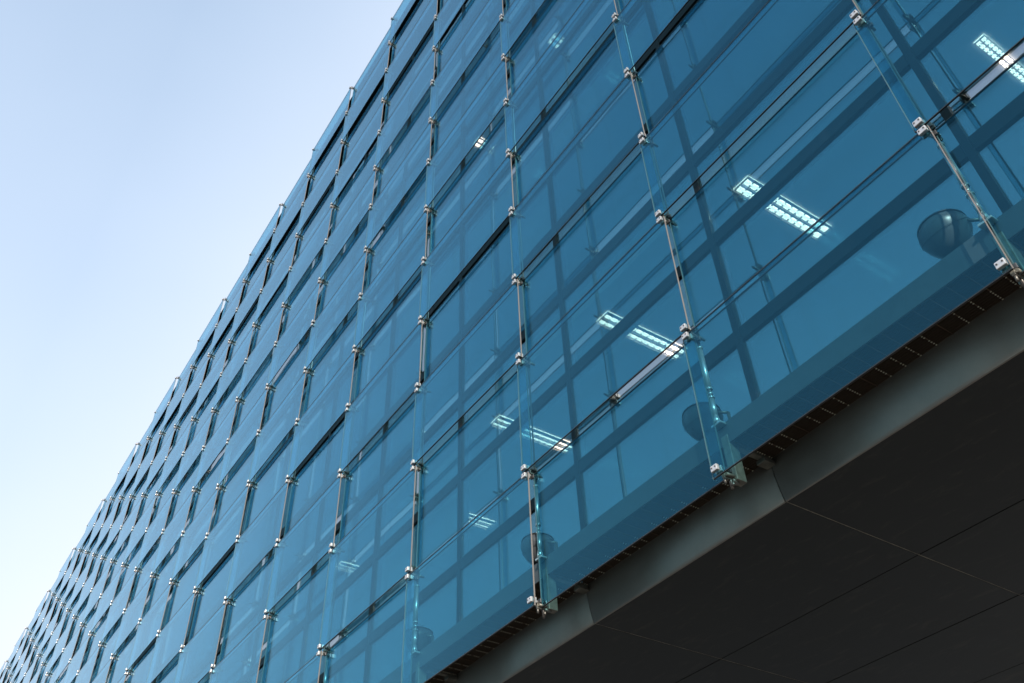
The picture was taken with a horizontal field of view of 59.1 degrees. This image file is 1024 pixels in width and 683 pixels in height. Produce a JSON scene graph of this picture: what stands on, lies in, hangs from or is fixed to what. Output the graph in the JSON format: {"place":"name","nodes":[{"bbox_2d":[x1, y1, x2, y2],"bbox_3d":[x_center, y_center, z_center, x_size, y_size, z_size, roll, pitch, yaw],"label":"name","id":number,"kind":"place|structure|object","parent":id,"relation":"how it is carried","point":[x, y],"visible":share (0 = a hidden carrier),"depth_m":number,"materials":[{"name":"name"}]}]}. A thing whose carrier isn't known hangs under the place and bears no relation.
{"place":"outdoors","nodes":[
{"label":"outdoors","id":0,"kind":"place"},
{"bbox_2d":[0,0,409,671],"label":"sky","id":1,"kind":"structure","parent":0,"point":[148,148],"materials":[{"name":"blue"}]},
{"bbox_2d":[0,0,1023,682],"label":"glass office building","id":2,"kind":"structure","parent":0,"point":[422,296],"depth_m":10.66,"materials":[{"name":"blue glass"}]},
{"bbox_2d":[336,561,358,573],"bbox_3d":[-2.771,3.858,15.361,0.391,0.060,0.220,23,-48,-25],"label":"ceiling light","id":3,"kind":"object","parent":2,"relation":"attached to","point":[345,567],"visible":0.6,"depth_m":15.32,"materials":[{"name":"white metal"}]},
{"bbox_2d":[404,626,433,652],"bbox_3d":[-1.041,3.480,10.302,0.344,0.503,0.454,23,-48,-25],"label":"floodlight","id":4,"kind":"object","parent":2,"relation":"attached to","point":[425,637],"visible":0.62,"depth_m":10.29,"materials":[{"name":"black"}]},
{"bbox_2d":[469,513,493,529],"bbox_3d":[-0.678,2.816,14.331,0.808,0.060,0.220,23,-48,-25],"label":"ceiling light","id":5,"kind":"object","parent":2,"relation":"attached to","point":[483,523],"visible":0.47,"depth_m":14.41,"materials":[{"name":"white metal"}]},
{"bbox_2d":[473,137,494,154],"bbox_3d":[-0.532,-3.750,17.307,0.365,0.060,0.220,23,-48,-25],"label":"ceiling light","id":6,"kind":"object","parent":2,"relation":"attached to","point":[479,143],"visible":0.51,"depth_m":17.27,"materials":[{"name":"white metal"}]},
{"bbox_2d":[491,415,572,454],"bbox_3d":[0.309,1.326,12.758,1.303,0.060,0.220,23,-48,-25],"label":"ceiling light","id":7,"kind":"object","parent":2,"relation":"attached to","point":[541,438],"visible":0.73,"depth_m":12.78,"materials":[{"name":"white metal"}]},
{"bbox_2d":[521,532,557,564],"bbox_3d":[0.292,2.097,8.862,0.344,0.503,0.454,23,-48,-25],"label":"floodlight","id":8,"kind":"object","parent":2,"relation":"attached to","point":[549,544],"visible":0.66,"depth_m":8.85,"materials":[{"name":"black"}]},
{"bbox_2d":[548,33,563,48],"bbox_3d":[0.796,-5.216,15.777,0.261,0.060,0.220,23,-48,-25],"label":"ceiling light","id":9,"kind":"object","parent":2,"relation":"attached to","point":[556,40],"visible":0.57,"depth_m":15.76,"materials":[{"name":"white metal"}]},
{"bbox_2d":[596,311,687,361],"bbox_3d":[1.641,-0.057,11.319,1.303,0.060,0.220,23,-48,-25],"label":"ceiling light","id":10,"kind":"object","parent":2,"relation":"attached to","point":[640,335],"visible":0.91,"depth_m":11.34,"materials":[{"name":"glowing white light panel"},{"name":"white painted metal"}]},
{"bbox_2d":[682,402,730,440],"bbox_3d":[1.624,0.714,7.423,0.344,0.503,0.454,23,-48,-25],"label":"floodlight","id":11,"kind":"object","parent":2,"relation":"attached to","point":[691,423],"visible":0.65,"depth_m":7.41,"materials":[{"name":"black"}]},
{"bbox_2d":[733,176,832,241],"bbox_3d":[2.974,-1.440,9.879,1.303,0.060,0.220,23,-48,-25],"label":"ceiling light","id":12,"kind":"object","parent":2,"relation":"attached to","point":[787,211],"visible":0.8,"depth_m":9.90,"materials":[{"name":"glowing white light panel"},{"name":"white painted metal"}]},
{"bbox_2d":[917,209,979,258],"bbox_3d":[2.956,-0.669,5.983,0.344,0.503,0.454,23,-48,-25],"label":"floodlight","id":13,"kind":"object","parent":2,"relation":"attached to","point":[942,234],"visible":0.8,"depth_m":5.97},
{"bbox_2d":[974,34,1023,84],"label":"ceiling light","id":14,"kind":"object","parent":2,"relation":"attached to","point":[987,46],"visible":0.98,"depth_m":8.58,"materials":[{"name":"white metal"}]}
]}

